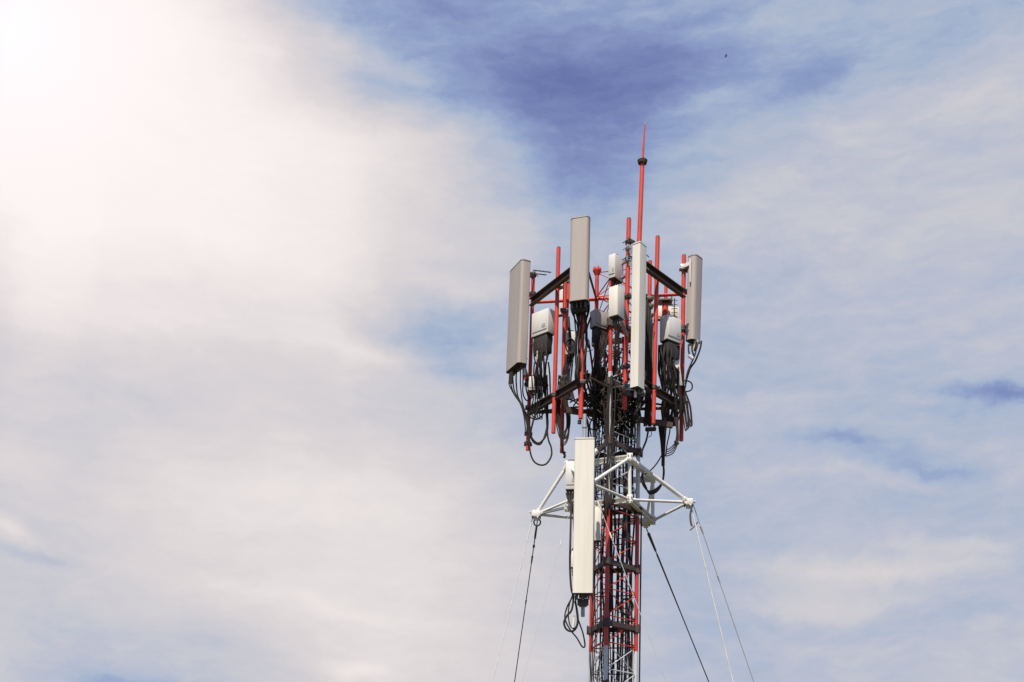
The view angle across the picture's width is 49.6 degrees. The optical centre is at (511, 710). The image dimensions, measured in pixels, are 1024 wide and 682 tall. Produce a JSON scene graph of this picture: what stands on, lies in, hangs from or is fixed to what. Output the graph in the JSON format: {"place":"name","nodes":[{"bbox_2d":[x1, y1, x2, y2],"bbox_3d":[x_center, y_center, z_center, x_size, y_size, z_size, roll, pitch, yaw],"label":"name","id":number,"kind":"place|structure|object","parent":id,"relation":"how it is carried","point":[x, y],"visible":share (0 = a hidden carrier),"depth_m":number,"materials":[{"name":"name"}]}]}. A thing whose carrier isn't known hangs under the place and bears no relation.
{"place":"outdoors","nodes":[
{"label":"outdoors","id":0,"kind":"place"},
{"bbox_2d":[0,0,1023,681],"label":"sky","id":1,"kind":"structure","parent":0,"point":[261,419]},
{"label":"ground","id":2,"kind":"structure","parent":0,"visible":0},
{"bbox_2d":[522,511,569,680],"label":"guy wire","id":3,"kind":"object","parent":2,"relation":"on","point":[546,594],"visible":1,"depth_m":13.48,"materials":[{"name":"metal"}]},
{"bbox_2d":[587,265,642,681],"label":"lattice mast","id":4,"kind":"object","parent":2,"relation":"on","point":[636,570],"visible":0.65,"depth_m":14.60,"materials":[{"name":"metal"}]},
{"bbox_2d":[559,281,568,452],"bbox_3d":[0.699,-4.730,15.067,0.112,2.529,0.132,1,-6,4],"label":"mounting pole","id":5,"kind":"object","parent":4,"relation":"attached to","point":[564,310],"visible":0.77,"depth_m":15.09,"materials":[{"name":"metal"}]},
{"bbox_2d":[566,316,570,374],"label":"cable","id":6,"kind":"object","parent":5,"relation":"attached to","point":[569,344],"visible":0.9,"depth_m":14.99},
{"bbox_2d":[565,330,574,363],"bbox_3d":[0.790,-4.958,15.120,0.130,0.470,0.138,2,-6,-5],"label":"radio unit","id":7,"kind":"object","parent":5,"relation":"attached to","point":[573,338],"visible":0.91,"depth_m":15.06,"materials":[{"name":"paint"}]},
{"bbox_2d":[570,353,574,398],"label":"cable","id":8,"kind":"object","parent":7,"relation":"hanging from","point":[571,373],"visible":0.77,"depth_m":15.00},
{"bbox_2d":[568,354,572,398],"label":"cable","id":9,"kind":"object","parent":5,"relation":"attached to","point":[569,374],"visible":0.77,"depth_m":14.99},
{"bbox_2d":[588,339,594,428],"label":"cable","id":10,"kind":"object","parent":4,"relation":"attached to","point":[590,353],"visible":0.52,"depth_m":14.77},
{"bbox_2d":[590,426,596,681],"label":"cable","id":11,"kind":"object","parent":4,"relation":"attached to","point":[592,602],"visible":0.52,"depth_m":14.66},
{"bbox_2d":[591,419,597,681],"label":"cable","id":12,"kind":"object","parent":4,"relation":"attached to","point":[593,574],"visible":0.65,"depth_m":14.68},
{"bbox_2d":[593,421,599,681],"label":"cable","id":13,"kind":"object","parent":4,"relation":"attached to","point":[594,571],"visible":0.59,"depth_m":14.71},
{"bbox_2d":[594,504,600,548],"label":"radio unit","id":14,"kind":"object","parent":4,"relation":"attached to","point":[597,524],"visible":0.89,"depth_m":14.32,"materials":[{"name":"white plastic"}]},
{"bbox_2d":[595,437,599,679],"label":"cable","id":15,"kind":"object","parent":4,"relation":"attached to","point":[597,577],"visible":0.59,"depth_m":14.71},
{"bbox_2d":[590,309,608,344],"bbox_3d":[1.194,-5.042,14.764,0.209,0.552,0.386,-3,-7,37],"label":"radio unit","id":16,"kind":"object","parent":4,"relation":"attached to","point":[598,323],"visible":0.72,"depth_m":14.66,"materials":[{"name":"grey paint"}]},
{"bbox_2d":[596,412,603,681],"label":"cable","id":17,"kind":"object","parent":4,"relation":"attached to","point":[600,556],"visible":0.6,"depth_m":14.71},
{"bbox_2d":[599,424,604,678],"bbox_3d":[1.154,-0.839,14.505,0.048,6.955,0.032,1,-6,4],"label":"cable","id":18,"kind":"object","parent":4,"relation":"attached to","point":[601,570],"visible":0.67,"depth_m":14.61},
{"bbox_2d":[600,455,605,678],"bbox_3d":[1.196,-0.844,14.677,0.062,7.004,0.043,1,-6,4],"label":"cable","id":19,"kind":"object","parent":4,"relation":"attached to","point":[602,593],"visible":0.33,"depth_m":14.73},
{"bbox_2d":[603,374,606,533],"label":"cable","id":20,"kind":"object","parent":4,"relation":"attached to","point":[605,441],"visible":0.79,"depth_m":14.44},
{"bbox_2d":[525,261,685,428],"bbox_3d":[1.240,-4.785,14.764,2.204,1.924,1.369,1,-6,4],"label":"antenna mounting frame","id":21,"kind":"object","parent":4,"relation":"attached to","point":[677,289],"visible":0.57,"depth_m":14.80,"materials":[{"name":"metal"}]},
{"bbox_2d":[524,271,535,450],"bbox_3d":[0.259,-4.907,15.563,0.135,2.597,0.134,1,-6,4],"label":"mounting pole","id":22,"kind":"object","parent":21,"relation":"attached to","point":[532,292],"visible":0.6,"depth_m":15.54,"materials":[{"name":"metal"}]},
{"bbox_2d":[506,259,537,387],"bbox_3d":[0.111,-5.374,15.410,0.370,1.665,0.589,0,-6,14],"label":"panel antenna","id":23,"kind":"object","parent":22,"relation":"attached to","point":[521,274],"visible":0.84,"depth_m":15.18,"materials":[{"name":"grey plastic"}]},
{"bbox_2d":[510,384,525,430],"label":"cable","id":24,"kind":"object","parent":23,"relation":"hanging from","point":[520,405],"visible":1,"depth_m":15.21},
{"bbox_2d":[515,370,530,438],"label":"cable","id":25,"kind":"object","parent":23,"relation":"hanging from","point":[519,399],"visible":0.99,"depth_m":15.25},
{"bbox_2d":[512,371,544,419],"bbox_3d":[0.237,-4.318,15.215,0.482,0.678,0.076,1,-6,4],"label":"cable","id":26,"kind":"object","parent":23,"relation":"hanging from","point":[521,404],"visible":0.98,"depth_m":15.22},
{"bbox_2d":[531,308,554,361],"bbox_3d":[0.354,-5.107,15.263,0.235,0.734,0.607,5,-7,-31],"label":"radio unit","id":27,"kind":"object","parent":22,"relation":"attached to","point":[543,324],"visible":0.83,"depth_m":15.07,"materials":[{"name":"paint"}]},
{"bbox_2d":[529,375,542,398],"bbox_3d":[0.326,-4.441,15.201,0.175,0.333,0.138,0,-6,14],"label":"radio unit","id":28,"kind":"object","parent":21,"relation":"attached to","point":[530,387],"visible":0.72,"depth_m":15.16,"materials":[{"name":"paint"}]},
{"bbox_2d":[530,386,548,443],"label":"cable","id":29,"kind":"object","parent":21,"relation":"hanging from","point":[543,439],"visible":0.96,"depth_m":15.11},
{"bbox_2d":[527,386,552,465],"bbox_3d":[0.378,-3.915,15.075,0.364,1.216,0.023,1,-6,4],"label":"cable","id":30,"kind":"object","parent":21,"relation":"hanging from","point":[546,463],"visible":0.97,"depth_m":15.04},
{"bbox_2d":[549,246,563,433],"bbox_3d":[0.597,-4.979,14.898,0.126,2.599,0.143,-4,-8,41],"label":"mounting pole","id":31,"kind":"object","parent":21,"relation":"attached to","point":[554,394],"visible":0.9,"depth_m":14.86,"materials":[{"name":"metal"}]},
{"bbox_2d":[556,375,566,440],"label":"cable","id":32,"kind":"object","parent":31,"relation":"attached to","point":[556,411],"visible":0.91,"depth_m":14.84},
{"bbox_2d":[556,376,567,435],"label":"cable","id":33,"kind":"object","parent":31,"relation":"attached to","point":[557,409],"visible":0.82,"depth_m":14.85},
{"bbox_2d":[558,379,568,443],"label":"cable","id":34,"kind":"object","parent":31,"relation":"attached to","point":[558,417],"visible":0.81,"depth_m":14.83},
{"bbox_2d":[559,379,569,444],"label":"cable","id":35,"kind":"object","parent":31,"relation":"attached to","point":[559,420],"visible":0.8,"depth_m":14.82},
{"bbox_2d":[560,381,570,437],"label":"cable","id":36,"kind":"object","parent":31,"relation":"attached to","point":[560,414],"visible":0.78,"depth_m":14.84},
{"bbox_2d":[566,279,569,330],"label":"mounting pole","id":37,"kind":"object","parent":21,"relation":"attached to","point":[568,287],"visible":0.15,"depth_m":15.38,"materials":[{"name":"metal"}]},
{"bbox_2d":[559,284,562,316],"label":"radio unit","id":38,"kind":"object","parent":37,"relation":"attached to","point":[560,297],"visible":0.23,"depth_m":15.46,"materials":[{"name":"paint"}]},
{"bbox_2d":[577,317,585,419],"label":"mounting pole","id":39,"kind":"object","parent":21,"relation":"attached to","point":[581,392],"visible":0.34,"depth_m":14.15,"materials":[{"name":"metal"}]},
{"bbox_2d":[574,314,578,386],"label":"cable","id":40,"kind":"object","parent":39,"relation":"attached to","point":[576,342],"visible":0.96,"depth_m":14.14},
{"bbox_2d":[570,305,584,400],"bbox_3d":[0.864,-4.616,14.260,0.098,1.184,0.403,-2,-7,30],"label":"cable","id":41,"kind":"object","parent":39,"relation":"attached to","point":[576,354],"visible":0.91,"depth_m":14.14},
{"bbox_2d":[578,314,579,381],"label":"cable","id":42,"kind":"object","parent":39,"relation":"attached to","point":[578,347],"visible":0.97,"depth_m":14.13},
{"bbox_2d":[569,215,589,308],"bbox_3d":[0.871,-5.684,14.220,0.252,1.192,0.368,1,-6,4],"label":"panel antenna","id":43,"kind":"object","parent":39,"relation":"attached to","point":[579,260],"visible":1,"depth_m":14.06,"materials":[{"name":"grey plastic"}]},
{"bbox_2d":[571,303,587,313],"bbox_3d":[0.859,-5.134,14.140,0.200,0.130,0.090,-1,-6,18],"label":"cable boot","id":44,"kind":"object","parent":43,"relation":"attached to","point":[578,310],"visible":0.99,"depth_m":14.10,"materials":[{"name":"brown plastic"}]},
{"bbox_2d":[576,313,588,401],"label":"cable","id":45,"kind":"object","parent":39,"relation":"attached to","point":[584,394],"visible":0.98,"depth_m":14.15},
{"bbox_2d":[580,313,587,397],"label":"cable","id":46,"kind":"object","parent":39,"relation":"attached to","point":[580,356],"visible":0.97,"depth_m":14.16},
{"bbox_2d":[581,313,589,400],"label":"cable","id":47,"kind":"object","parent":39,"relation":"attached to","point":[583,350],"visible":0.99,"depth_m":14.18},
{"bbox_2d":[584,313,592,400],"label":"cable","id":48,"kind":"object","parent":39,"relation":"attached to","point":[584,353],"visible":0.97,"depth_m":14.24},
{"bbox_2d":[585,302,593,400],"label":"cable","id":49,"kind":"object","parent":21,"relation":"hanging from","point":[585,336],"visible":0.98,"depth_m":14.24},
{"bbox_2d":[619,217,635,409],"bbox_3d":[1.502,-5.182,14.452,0.133,2.600,0.153,6,-8,-40],"label":"mounting pole","id":50,"kind":"object","parent":21,"relation":"attached to","point":[625,366],"visible":0.73,"depth_m":14.43,"materials":[{"name":"metal"}]},
{"bbox_2d":[608,253,625,285],"bbox_3d":[1.414,-5.778,14.552,0.220,0.465,0.238,-3,-7,36],"label":"radio unit","id":51,"kind":"object","parent":50,"relation":"attached to","point":[616,275],"visible":0.91,"depth_m":14.52,"materials":[{"name":"paint"}]},
{"bbox_2d":[609,285,627,336],"bbox_3d":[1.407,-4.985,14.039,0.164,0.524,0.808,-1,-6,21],"label":"radio unit","id":52,"kind":"object","parent":50,"relation":"attached to","point":[617,312],"visible":1,"depth_m":13.71,"materials":[{"name":"white plastic"}]},
{"bbox_2d":[619,241,648,394],"bbox_3d":[1.540,-5.030,14.243,0.258,2.152,0.524,5,-7,-31],"label":"panel antenna","id":53,"kind":"object","parent":50,"relation":"attached to","point":[637,259],"visible":1,"depth_m":14.02,"materials":[{"name":"white plastic"}]},
{"bbox_2d":[637,123,647,241],"bbox_3d":[1.760,-6.906,15.027,0.138,2.290,0.137,-3,-8,38],"label":"lightning rod","id":54,"kind":"object","parent":21,"relation":"on","point":[642,161],"visible":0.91,"depth_m":15.02,"materials":[{"name":"red paint"}]},
{"bbox_2d":[645,260,653,424],"bbox_3d":[1.845,-4.969,14.954,0.118,2.299,0.136,1,-6,4],"label":"mounting pole","id":55,"kind":"object","parent":21,"relation":"attached to","point":[649,296],"visible":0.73,"depth_m":15.02,"materials":[{"name":"metal"}]},
{"bbox_2d":[643,294,646,426],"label":"cable","id":56,"kind":"object","parent":55,"relation":"attached to","point":[645,378],"visible":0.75,"depth_m":14.84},
{"bbox_2d":[645,298,647,423],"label":"cable","id":57,"kind":"object","parent":55,"relation":"attached to","point":[646,349],"visible":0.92,"depth_m":14.88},
{"bbox_2d":[646,302,648,426],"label":"cable","id":58,"kind":"object","parent":55,"relation":"attached to","point":[647,380],"visible":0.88,"depth_m":14.82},
{"bbox_2d":[647,306,649,426],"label":"cable","id":59,"kind":"object","parent":55,"relation":"attached to","point":[648,357],"visible":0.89,"depth_m":14.87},
{"bbox_2d":[649,315,651,426],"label":"cable","id":60,"kind":"object","parent":55,"relation":"attached to","point":[650,357],"visible":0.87,"depth_m":14.87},
{"bbox_2d":[651,323,655,426],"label":"cable","id":61,"kind":"object","parent":55,"relation":"attached to","point":[651,354],"visible":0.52,"depth_m":14.87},
{"bbox_2d":[649,235,662,424],"bbox_3d":[1.893,-5.011,14.590,0.134,2.571,0.149,-4,-8,41],"label":"mounting pole","id":62,"kind":"object","parent":21,"relation":"attached to","point":[654,387],"visible":0.89,"depth_m":14.55,"materials":[{"name":"metal"}]},
{"bbox_2d":[661,286,669,465],"bbox_3d":[2.088,-4.598,15.128,0.108,2.585,0.128,1,-6,4],"label":"mounting pole","id":63,"kind":"object","parent":21,"relation":"attached to","point":[666,290],"visible":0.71,"depth_m":15.19,"materials":[{"name":"metal"}]},
{"bbox_2d":[641,467,663,491],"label":"cable","id":64,"kind":"object","parent":63,"relation":"attached to","point":[656,487],"visible":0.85,"depth_m":14.73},
{"bbox_2d":[643,466,664,494],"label":"cable","id":65,"kind":"object","parent":63,"relation":"attached to","point":[646,486],"visible":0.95,"depth_m":14.71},
{"bbox_2d":[657,345,663,419],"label":"cable","id":66,"kind":"object","parent":63,"relation":"attached to","point":[659,377],"visible":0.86,"depth_m":14.90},
{"bbox_2d":[658,296,672,316],"bbox_3d":[2.103,-5.536,15.227,0.190,0.286,0.160,1,-6,4],"label":"pole sleeve","id":67,"kind":"object","parent":63,"relation":"attached to","point":[664,308],"visible":0.79,"depth_m":15.19,"materials":[{"name":"red paint"}]},
{"bbox_2d":[660,314,680,363],"bbox_3d":[2.079,-4.964,14.981,0.265,0.697,0.340,6,-7,-36],"label":"radio unit","id":68,"kind":"object","parent":63,"relation":"attached to","point":[670,331],"visible":0.89,"depth_m":14.85,"materials":[{"name":"paint"}]},
{"bbox_2d":[669,359,681,389],"bbox_3d":[2.196,-4.516,14.970,0.161,0.504,0.144,4,-7,-27],"label":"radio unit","id":69,"kind":"object","parent":68,"relation":"attached to","point":[677,364],"visible":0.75,"depth_m":14.92,"materials":[{"name":"plastic"}]},
{"bbox_2d":[674,366,691,426],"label":"cable","id":70,"kind":"object","parent":69,"relation":"hanging from","point":[686,405],"visible":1,"depth_m":15.07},
{"bbox_2d":[675,368,692,425],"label":"cable","id":71,"kind":"object","parent":69,"relation":"hanging from","point":[687,401],"visible":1,"depth_m":15.06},
{"bbox_2d":[677,345,682,419],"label":"cable","id":72,"kind":"object","parent":68,"relation":"hanging from","point":[679,389],"visible":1,"depth_m":14.89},
{"bbox_2d":[658,305,678,320],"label":"radio unit","id":73,"kind":"object","parent":21,"relation":"attached to","point":[670,310],"visible":0.32,"depth_m":15.44,"materials":[{"name":"grey paint"}]},
{"bbox_2d":[671,347,676,391],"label":"cable","id":74,"kind":"object","parent":21,"relation":"hanging from","point":[674,369],"visible":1,"depth_m":14.72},
{"bbox_2d":[672,361,686,430],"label":"cable","id":75,"kind":"object","parent":21,"relation":"hanging from","point":[682,411],"visible":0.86,"depth_m":15.07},
{"bbox_2d":[678,254,686,441],"bbox_3d":[2.356,-5.011,15.313,0.133,2.669,0.140,1,-6,4],"label":"mounting pole","id":76,"kind":"object","parent":21,"relation":"attached to","point":[682,357],"visible":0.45,"depth_m":15.29,"materials":[{"name":"metal"}]},
{"bbox_2d":[679,259,690,281],"bbox_3d":[2.406,-6.043,15.326,0.188,0.333,0.084,-4,-8,40],"label":"tilt bracket","id":77,"kind":"object","parent":76,"relation":"attached to","point":[684,266],"visible":1,"depth_m":15.30,"materials":[{"name":"metal"}]},
{"bbox_2d":[679,254,702,345],"bbox_3d":[2.459,-5.636,15.359,0.323,1.297,0.235,-2,-7,32],"label":"panel antenna","id":78,"kind":"object","parent":76,"relation":"attached to","point":[693,315],"visible":0.93,"depth_m":15.25,"materials":[{"name":"grey plastic"}]},
{"bbox_2d":[684,341,701,388],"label":"cable","id":79,"kind":"object","parent":78,"relation":"attached to","point":[695,360],"visible":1,"depth_m":15.19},
{"bbox_3d":[2.522,-5.014,15.200,0.080,0.126,0.034,1,-6,4],"label":"cable plug","id":80,"kind":"object","parent":78,"relation":"attached to","visible":0},
{"bbox_2d":[684,342,697,383],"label":"cable","id":81,"kind":"object","parent":80,"relation":"attached to","point":[691,363],"visible":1,"depth_m":15.14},
{"bbox_2d":[682,388,688,429],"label":"cable","id":82,"kind":"object","parent":21,"relation":"hanging from","point":[684,411],"visible":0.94,"depth_m":15.07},
{"bbox_2d":[604,378,607,525],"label":"cable","id":83,"kind":"object","parent":4,"relation":"attached to","point":[605,449],"visible":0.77,"depth_m":14.39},
{"bbox_2d":[607,376,610,587],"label":"cable","id":84,"kind":"object","parent":4,"relation":"attached to","point":[607,461],"visible":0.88,"depth_m":14.41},
{"bbox_2d":[608,418,612,679],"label":"cable","id":85,"kind":"object","parent":4,"relation":"attached to","point":[609,613],"visible":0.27,"depth_m":14.53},
{"bbox_2d":[609,376,612,508],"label":"cable","id":86,"kind":"object","parent":4,"relation":"attached to","point":[610,456],"visible":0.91,"depth_m":14.38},
{"bbox_2d":[610,377,612,611],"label":"cable","id":87,"kind":"object","parent":4,"relation":"attached to","point":[611,482],"visible":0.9,"depth_m":14.46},
{"bbox_2d":[609,478,613,681],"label":"cable","id":88,"kind":"object","parent":4,"relation":"attached to","point":[612,588],"visible":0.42,"depth_m":14.61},
{"bbox_2d":[530,453,695,527],"bbox_3d":[1.346,-2.905,14.764,1.979,0.781,1.490,5,-7,-33],"label":"guy outrigger","id":89,"kind":"object","parent":4,"relation":"attached to","point":[648,518],"visible":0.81,"depth_m":14.64,"materials":[{"name":"white paint"}]},
{"bbox_2d":[492,518,532,681],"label":"guy wire","id":90,"kind":"object","parent":89,"relation":"attached to","point":[513,595],"visible":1,"depth_m":14.34,"materials":[{"name":"metal"}]},
{"bbox_2d":[514,519,540,681],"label":"guy wire","id":91,"kind":"object","parent":89,"relation":"attached to","point":[535,534],"visible":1,"depth_m":14.96,"materials":[{"name":"metal"}]},
{"bbox_2d":[565,459,573,497],"bbox_3d":[0.838,-3.047,14.548,0.284,0.515,0.157,-1,-7,25],"label":"radio unit","id":92,"kind":"object","parent":89,"relation":"attached to","point":[569,483],"visible":0.65,"depth_m":14.52,"materials":[{"name":"paint"}]},
{"bbox_2d":[577,414,588,616],"bbox_3d":[0.886,-2.402,13.556,0.135,2.538,0.145,1,-6,4],"label":"antenna support pipe","id":93,"kind":"object","parent":89,"relation":"attached to","point":[582,604],"visible":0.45,"depth_m":13.44,"materials":[{"name":"metal"}]},
{"bbox_2d":[563,504,578,631],"bbox_3d":[0.756,-1.808,13.820,0.191,1.823,0.880,1,-6,4],"label":"cable","id":94,"kind":"object","parent":93,"relation":"attached to","point":[572,606],"visible":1,"depth_m":13.40,"materials":[{"name":"rubber"}]},
{"bbox_2d":[564,576,585,647],"bbox_3d":[0.778,-1.357,13.782,0.283,1.038,0.979,1,-6,4],"label":"cable","id":95,"kind":"object","parent":93,"relation":"attached to","point":[579,625],"visible":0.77,"depth_m":14.15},
{"bbox_2d":[573,437,594,599],"bbox_3d":[0.867,-2.320,13.415,0.252,1.994,0.099,1,-6,4],"label":"panel antenna","id":96,"kind":"object","parent":93,"relation":"attached to","point":[583,527],"visible":1,"depth_m":13.37,"materials":[{"name":"white plastic"}]},
{"bbox_2d":[594,492,666,681],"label":"guy wire","id":97,"kind":"object","parent":89,"relation":"attached to","point":[629,584],"visible":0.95,"depth_m":12.58,"materials":[{"name":"metal"}]},
{"bbox_2d":[646,528,708,681],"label":"guy wire","id":98,"kind":"object","parent":89,"relation":"attached to","point":[651,540],"visible":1,"depth_m":15.86,"materials":[{"name":"metal"}]},
{"bbox_2d":[692,510,732,681],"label":"guy wire","id":99,"kind":"object","parent":89,"relation":"attached to","point":[712,595],"visible":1,"depth_m":14.20,"materials":[{"name":"metal"}]},
{"bbox_2d":[693,504,753,681],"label":"guy wire","id":100,"kind":"object","parent":89,"relation":"attached to","point":[700,526],"visible":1,"depth_m":14.88,"materials":[{"name":"metal"}]},
{"bbox_2d":[611,378,615,610],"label":"cable","id":101,"kind":"object","parent":4,"relation":"attached to","point":[612,486],"visible":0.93,"depth_m":14.44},
{"bbox_2d":[612,428,615,681],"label":"cable","id":102,"kind":"object","parent":4,"relation":"attached to","point":[613,566],"visible":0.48,"depth_m":14.77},
{"bbox_2d":[613,410,617,681],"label":"cable","id":103,"kind":"object","parent":4,"relation":"attached to","point":[616,579],"visible":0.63,"depth_m":14.59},
{"bbox_2d":[616,398,620,681],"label":"cable","id":104,"kind":"object","parent":4,"relation":"attached to","point":[618,558],"visible":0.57,"depth_m":14.65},
{"bbox_2d":[616,392,621,679],"bbox_3d":[1.389,-0.849,14.614,0.044,7.008,0.038,1,-6,4],"label":"cable","id":105,"kind":"object","parent":4,"relation":"attached to","point":[618,567],"visible":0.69,"depth_m":14.71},
{"bbox_2d":[618,414,624,681],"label":"cable","id":106,"kind":"object","parent":4,"relation":"attached to","point":[621,555],"visible":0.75,"depth_m":14.67,"materials":[{"name":"rubber"}]},
{"bbox_2d":[621,418,626,681],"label":"cable","id":107,"kind":"object","parent":4,"relation":"attached to","point":[623,559],"visible":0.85,"depth_m":14.57,"materials":[{"name":"rubber"}]},
{"bbox_2d":[623,419,626,681],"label":"cable","id":108,"kind":"object","parent":4,"relation":"attached to","point":[626,587],"visible":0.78,"depth_m":14.64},
{"bbox_2d":[624,417,627,681],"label":"conduit","id":109,"kind":"object","parent":4,"relation":"attached to","point":[627,552],"visible":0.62,"depth_m":14.75,"materials":[{"name":"metal"}]},
{"bbox_2d":[625,400,629,680],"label":"cable","id":110,"kind":"object","parent":4,"relation":"attached to","point":[627,570],"visible":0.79,"depth_m":14.68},
{"bbox_2d":[628,395,632,681],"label":"cable","id":111,"kind":"object","parent":4,"relation":"attached to","point":[629,581],"visible":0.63,"depth_m":14.68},
{"bbox_2d":[630,430,635,681],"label":"cable","id":112,"kind":"object","parent":4,"relation":"attached to","point":[631,564],"visible":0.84,"depth_m":14.70,"materials":[{"name":"rubber"}]},
{"bbox_2d":[633,392,645,430],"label":"cable","id":113,"kind":"object","parent":4,"relation":"attached to","point":[644,401],"visible":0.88,"depth_m":14.71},
{"bbox_2d":[639,515,641,681],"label":"cable","id":114,"kind":"object","parent":4,"relation":"attached to","point":[640,591],"visible":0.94,"depth_m":14.75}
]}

